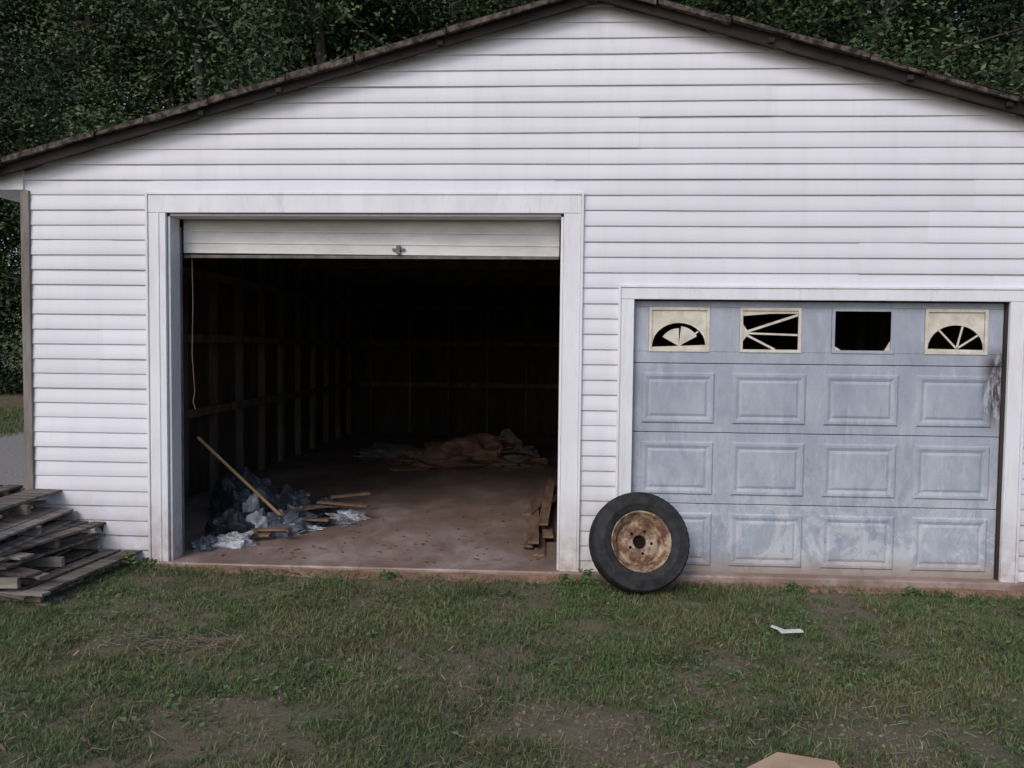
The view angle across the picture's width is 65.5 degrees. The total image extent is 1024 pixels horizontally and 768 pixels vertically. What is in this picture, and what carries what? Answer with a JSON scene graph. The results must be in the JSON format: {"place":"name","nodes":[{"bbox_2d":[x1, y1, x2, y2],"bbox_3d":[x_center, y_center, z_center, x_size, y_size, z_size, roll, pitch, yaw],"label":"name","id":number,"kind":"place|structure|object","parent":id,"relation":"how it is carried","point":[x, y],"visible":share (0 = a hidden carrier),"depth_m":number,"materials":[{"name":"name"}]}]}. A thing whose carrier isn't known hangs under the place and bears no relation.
{"place":"outdoors","nodes":[
{"label":"outdoors","id":0,"kind":"place"},
{"bbox_2d":[0,405,23,436],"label":"grass","id":1,"kind":"structure","parent":0,"point":[10,423],"depth_m":17.06,"materials":[{"name":"green plant"}]},
{"bbox_2d":[0,432,24,487],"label":"dirt track","id":2,"kind":"structure","parent":0,"point":[12,462],"depth_m":11.37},
{"bbox_2d":[0,347,1023,767],"bbox_3d":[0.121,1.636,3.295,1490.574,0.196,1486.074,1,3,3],"label":"ground","id":3,"kind":"structure","parent":0,"point":[298,743],"depth_m":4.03,"materials":[{"name":"green plant"}]},
{"bbox_2d":[0,484,141,605],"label":"wooden pallet pile","id":4,"kind":"object","parent":3,"relation":"on","point":[38,545],"visible":0.94,"depth_m":5.70,"materials":[{"name":"grey wood"}]},
{"bbox_2d":[0,0,247,303],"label":"deciduous tree","id":5,"kind":"object","parent":3,"relation":"on","point":[5,111],"visible":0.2,"depth_m":22.75,"materials":[{"name":"green plant"}]},
{"bbox_2d":[11,0,308,147],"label":"deciduous tree","id":6,"kind":"object","parent":3,"relation":"on","point":[141,9],"visible":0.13,"depth_m":20.36,"materials":[{"name":"green plant"}]},
{"bbox_2d":[125,0,388,111],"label":"deciduous tree","id":7,"kind":"object","parent":3,"relation":"on","point":[291,13],"visible":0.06,"depth_m":18.08,"materials":[{"name":"green plant"}]},
{"bbox_2d":[294,0,537,58],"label":"deciduous tree","id":8,"kind":"object","parent":3,"relation":"on","point":[457,7],"visible":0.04,"depth_m":19.18,"materials":[{"name":"green plant"}]},
{"bbox_2d":[0,0,1023,399],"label":"distant forest","id":9,"kind":"object","parent":3,"relation":"on","point":[10,312],"visible":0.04,"depth_m":23.59,"materials":[{"name":"green plant"}]},
{"bbox_2d":[0,569,1023,767],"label":"clover weeds","id":10,"kind":"object","parent":3,"relation":"on","point":[413,679],"visible":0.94,"depth_m":4.38,"materials":[{"name":"green plant"}]},
{"bbox_2d":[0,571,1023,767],"bbox_3d":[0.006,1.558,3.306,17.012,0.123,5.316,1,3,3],"label":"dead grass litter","id":11,"kind":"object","parent":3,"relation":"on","point":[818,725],"visible":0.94,"depth_m":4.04,"materials":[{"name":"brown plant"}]},
{"bbox_2d":[13,573,1010,767],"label":"dirt clods","id":12,"kind":"object","parent":3,"relation":"on","point":[708,756],"visible":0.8,"depth_m":3.64,"materials":[{"name":"brown soil"}]},
{"bbox_2d":[26,32,1010,580],"bbox_3d":[0.624,-0.647,6.013,8.780,4.320,0.120,1,3,3],"label":"front wall frame","id":13,"kind":"object","parent":3,"relation":"on","point":[1000,450],"visible":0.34,"depth_m":5.88,"materials":[{"name":"white wood"}]},
{"bbox_2d":[20,190,35,508],"bbox_3d":[-3.760,-0.035,6.194,0.067,2.910,0.033,1,3,3],"label":"corner board","id":14,"kind":"object","parent":13,"relation":"attached to","point":[27,314],"visible":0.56,"depth_m":6.17,"materials":[{"name":"grey wood"}]},
{"bbox_2d":[145,192,151,559],"bbox_3d":[-2.798,-0.026,6.140,0.019,2.876,0.042,1,3,3],"label":"channel","id":15,"kind":"object","parent":13,"relation":"attached to","point":[148,378],"visible":0.6,"depth_m":6.12,"materials":[{"name":"white paint"}]},
{"bbox_2d":[148,213,169,560],"bbox_3d":[-2.721,0.053,6.145,0.135,2.720,0.032,1,3,3],"label":"opening casing","id":16,"kind":"object","parent":13,"relation":"attached to","point":[164,377],"visible":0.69,"depth_m":6.13,"materials":[{"name":"white wood"}]},
{"bbox_2d":[157,213,161,560],"bbox_3d":[-2.712,0.049,6.125,0.015,2.710,0.005,1,3,3],"label":"casing bead","id":17,"kind":"object","parent":16,"relation":"attached to","point":[158,302],"visible":1,"depth_m":6.12,"materials":[{"name":"white paint"}]},
{"bbox_2d":[168,216,181,559],"bbox_3d":[-2.638,0.050,6.237,0.019,2.680,0.159,1,3,3],"label":"jamb liner","id":18,"kind":"object","parent":13,"relation":"attached to","point":[175,382],"visible":0.99,"depth_m":6.21,"materials":[{"name":"white paint"}]},
{"bbox_2d":[148,195,580,213],"bbox_3d":[-1.130,-1.353,5.997,3.292,0.134,0.034,1,3,3],"label":"opening casing top","id":19,"kind":"object","parent":13,"relation":"attached to","point":[455,204],"visible":1,"depth_m":5.98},
{"bbox_2d":[147,192,581,194],"bbox_3d":[-1.129,-1.431,5.989,3.292,0.020,0.042,1,3,3],"label":"channel","id":20,"kind":"object","parent":13,"relation":"attached to","point":[363,193],"visible":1,"depth_m":5.97,"materials":[{"name":"white paint"}]},
{"bbox_2d":[170,214,560,219],"bbox_3d":[-1.121,-1.280,6.097,2.990,0.017,0.159,1,3,3],"label":"jamb liner top","id":21,"kind":"object","parent":13,"relation":"attached to","point":[399,216],"visible":0.94,"depth_m":6.06,"materials":[{"name":"white paint"}]},
{"bbox_2d":[24,3,1023,581],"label":"vinyl siding courses","id":22,"kind":"object","parent":13,"relation":"attached to","point":[560,103],"visible":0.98,"depth_m":5.90,"materials":[{"name":"white plastic"}]},
{"bbox_2d":[557,217,563,569],"bbox_3d":[0.367,0.088,6.080,0.019,2.680,0.159,1,3,3],"label":"jamb liner","id":23,"kind":"object","parent":13,"relation":"attached to","point":[560,383],"visible":0.91,"depth_m":6.00,"materials":[{"name":"white paint"}]},
{"bbox_2d":[559,213,580,571],"bbox_3d":[0.435,0.103,5.980,0.127,2.740,0.032,1,3,3],"label":"opening casing","id":24,"kind":"object","parent":13,"relation":"attached to","point":[570,381],"visible":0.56,"depth_m":5.96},
{"bbox_2d":[576,192,583,571],"bbox_3d":[0.510,0.027,5.968,0.019,2.896,0.042,1,3,3],"label":"channel","id":25,"kind":"object","parent":13,"relation":"attached to","point":[580,375],"visible":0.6,"depth_m":5.94,"materials":[{"name":"white paint"}]},
{"bbox_2d":[615,285,620,497],"bbox_3d":[0.791,0.370,5.968,0.017,2.215,0.042,1,3,3],"label":"channel","id":26,"kind":"object","parent":13,"relation":"attached to","point":[618,394],"visible":0.56,"depth_m":5.93,"materials":[{"name":"white paint"}]},
{"bbox_2d":[618,299,633,495],"bbox_3d":[0.849,0.423,5.972,0.098,2.110,0.032,1,3,3],"label":"door casing","id":27,"kind":"object","parent":13,"relation":"attached to","point":[626,396],"depth_m":5.94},
{"bbox_2d":[631,301,1003,578],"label":"closed door sections","id":28,"kind":"object","parent":13,"relation":"attached to","point":[811,505],"visible":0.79,"depth_m":5.95,"materials":[{"name":"grey metal"}]},
{"bbox_2d":[640,372,992,571],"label":"closed door raised panels","id":29,"kind":"object","parent":28,"relation":"attached to","point":[943,472],"visible":0.94,"depth_m":5.96,"materials":[{"name":"grey metal"}]},
{"bbox_2d":[648,307,988,354],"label":"sunburst window inserts","id":30,"kind":"object","parent":28,"relation":"attached to","point":[936,320],"visible":1,"depth_m":5.94,"materials":[{"name":"beige plastic"}]},
{"bbox_2d":[831,308,894,353],"bbox_3d":[2.599,-0.392,5.900,0.450,0.333,0.008,1,3,3],"label":"window frame","id":31,"kind":"object","parent":28,"relation":"attached to","point":[834,310],"visible":1,"depth_m":5.90,"materials":[{"name":"blue paint"}]},
{"bbox_2d":[621,288,1023,301],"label":"door casing top","id":32,"kind":"object","parent":13,"relation":"attached to","point":[831,294],"depth_m":5.83,"materials":[{"name":"white wood"}]},
{"bbox_2d":[621,285,1023,289],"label":"channel","id":33,"kind":"object","parent":13,"relation":"attached to","point":[822,287],"visible":1,"depth_m":5.82,"materials":[{"name":"white paint"}]},
{"bbox_2d":[998,302,1023,581],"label":"door casing","id":34,"kind":"object","parent":13,"relation":"attached to","point":[1012,421],"depth_m":5.81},
{"bbox_2d":[1014,349,1023,582],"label":"channel","id":35,"kind":"object","parent":13,"relation":"attached to","point":[1019,493],"visible":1,"depth_m":5.81,"materials":[{"name":"white paint"}]},
{"bbox_2d":[68,550,1023,597],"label":"weed plants","id":36,"kind":"object","parent":3,"relation":"on","point":[387,575],"visible":0.85,"depth_m":5.86,"materials":[{"name":"green plant"}]},
{"bbox_2d":[76,431,1023,591],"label":"concrete slab","id":37,"kind":"structure","parent":3,"relation":"on","point":[478,499],"depth_m":7.50,"materials":[{"name":"concrete"}]},
{"bbox_2d":[190,466,370,552],"bbox_3d":[-2.459,1.083,7.576,1.672,0.464,1.898,3,3,41],"label":"plastic bag heap","id":38,"kind":"object","parent":37,"relation":"on","point":[239,508],"visible":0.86,"depth_m":7.38,"materials":[{"name":"grey plastic"}]},
{"bbox_2d":[197,436,282,515],"bbox_3d":[-2.439,0.855,7.184,0.786,0.770,0.027,0,3,-4],"label":"wooden handle","id":39,"kind":"object","parent":38,"relation":"on","point":[241,478],"visible":1,"depth_m":7.17,"materials":[{"name":"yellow wood"}]},
{"bbox_2d":[250,492,369,536],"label":"scrap boards","id":40,"kind":"object","parent":38,"relation":"on","point":[331,504],"visible":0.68,"depth_m":7.65,"materials":[{"name":"brown wood"}]},
{"bbox_2d":[180,227,560,553],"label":"door tracks","id":41,"kind":"object","parent":37,"relation":"on","point":[182,404],"depth_m":6.34},
{"bbox_2d":[214,509,540,562],"bbox_3d":[-1.034,1.342,7.217,2.618,0.006,1.981,1,3,3],"label":"floor debris","id":42,"kind":"object","parent":37,"relation":"on","point":[396,546],"visible":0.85,"depth_m":6.68,"materials":[{"name":"brown wood"}]},
{"bbox_2d":[346,429,553,470],"bbox_3d":[-0.961,0.908,11.794,3.174,0.464,2.032,1,3,3],"label":"crumpled tarp","id":43,"kind":"object","parent":37,"relation":"on","point":[505,448],"visible":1,"depth_m":11.29,"materials":[{"name":"brown fabric"}]},
{"bbox_2d":[522,477,557,556],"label":"wood planks","id":44,"kind":"object","parent":37,"relation":"on","point":[537,511],"visible":0.98,"depth_m":7.35,"materials":[{"name":"brown wood"}]},
{"bbox_2d":[177,218,972,501],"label":"studs and rafters","id":45,"kind":"object","parent":37,"relation":"on","point":[410,273],"visible":0.38,"depth_m":12.19,"materials":[{"name":"brown wood"}]},
{"bbox_2d":[180,221,996,497],"bbox_3d":[0.878,-0.862,10.811,8.780,4.320,9.500,1,3,3],"label":"side and back walls","id":46,"kind":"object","parent":37,"relation":"on","point":[467,405],"visible":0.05,"depth_m":15.46,"materials":[{"name":"brown wood"}]},
{"bbox_2d":[183,219,559,256],"bbox_3d":[-1.114,-1.173,6.238,2.970,0.325,0.046,1,3,3],"label":"overhead door bottom section","id":47,"kind":"object","parent":46,"relation":"attached to","point":[531,238],"visible":0.91,"depth_m":6.22,"materials":[{"name":"white metal"}]},
{"bbox_2d":[191,253,195,408],"bbox_3d":[-2.556,-0.427,6.396,0.032,1.261,0.017,1,3,3],"label":"door pull cord","id":48,"kind":"object","parent":47,"relation":"hanging from","point":[192,332],"depth_m":6.39,"materials":[{"name":"fabric"}]},
{"bbox_2d":[184,255,558,259],"bbox_3d":[-1.117,-0.994,6.250,2.970,0.025,0.030,1,3,3],"label":"door bottom seal","id":49,"kind":"object","parent":47,"relation":"attached to","point":[370,257],"depth_m":6.24,"materials":[{"name":"rubber"}]},
{"bbox_2d":[392,245,404,253],"bbox_3d":[-0.884,-1.046,6.196,0.100,0.070,0.022,1,3,3],"label":"door pull handle","id":50,"kind":"object","parent":47,"relation":"attached to","point":[397,249],"visible":1,"depth_m":6.19,"materials":[{"name":"grey metal"}]},
{"bbox_2d":[24,2,1023,269],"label":"roof deck","id":51,"kind":"structure","parent":46,"relation":"on","point":[630,10],"depth_m":5.87,"materials":[{"name":"brown wood"}]},
{"bbox_2d":[0,170,24,202],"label":"eave box","id":52,"kind":"object","parent":51,"relation":"attached to","point":[12,185],"visible":0.09,"depth_m":6.12,"materials":[{"name":"white paint"}]},
{"bbox_2d":[0,0,1023,167],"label":"rake flashing","id":53,"kind":"object","parent":51,"relation":"attached to","point":[463,26],"visible":1,"depth_m":5.75,"materials":[{"name":"metal"}]},
{"bbox_2d":[198,0,1013,114],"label":"purlin ends","id":54,"kind":"object","parent":53,"relation":"attached to","point":[770,40],"visible":1,"depth_m":5.71,"materials":[{"name":"brown wood"}]},
{"bbox_2d":[0,0,1023,176],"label":"rake board","id":55,"kind":"object","parent":51,"relation":"attached to","point":[808,51],"visible":1,"depth_m":5.77,"materials":[{"name":"brown wood"}]},
{"bbox_2d":[94,0,1022,133],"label":"corrugated roof sheets","id":56,"kind":"object","parent":51,"relation":"on","point":[1020,96],"depth_m":5.66,"materials":[{"name":"metal"}]},
{"bbox_2d":[88,563,1023,599],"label":"red clay edge","id":57,"kind":"object","parent":3,"relation":"on","point":[538,578],"visible":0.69,"depth_m":5.94,"materials":[{"name":"brown soil"}]},
{"bbox_2d":[589,492,689,593],"bbox_3d":[0.911,1.136,5.715,0.713,0.714,0.212,28,-16,4],"label":"spare wheel","id":58,"kind":"object","parent":3,"relation":"on","point":[639,542],"visible":1,"depth_m":5.66,"materials":[{"name":"rubber"}]},
{"bbox_2d":[771,625,803,632],"bbox_3d":[1.666,1.487,4.824,0.184,0.022,0.096,1,3,3],"label":"white paper scrap","id":59,"kind":"object","parent":3,"relation":"on","point":[781,630],"visible":1,"depth_m":4.81,"materials":[{"name":"white paper"}]},
{"bbox_2d":[747,752,839,767],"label":"cardboard scrap","id":60,"kind":"object","parent":3,"relation":"on","point":[780,760],"visible":1,"depth_m":3.25,"materials":[{"name":"beige cardboard"}]},
{"bbox_2d":[675,0,992,74],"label":"deciduous tree","id":61,"kind":"object","parent":3,"relation":"on","point":[906,54],"visible":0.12,"depth_m":17.62,"materials":[{"name":"green plant"}]},
{"bbox_2d":[714,0,1023,95],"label":"deciduous tree","id":62,"kind":"object","parent":3,"relation":"on","point":[887,7],"visible":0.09,"depth_m":17.85,"materials":[{"name":"green plant"}]},
{"bbox_2d":[906,0,1023,94],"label":"deciduous tree","id":63,"kind":"object","parent":3,"relation":"on","point":[1015,74],"visible":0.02,"depth_m":18.29,"materials":[{"name":"green plant"}]}
]}

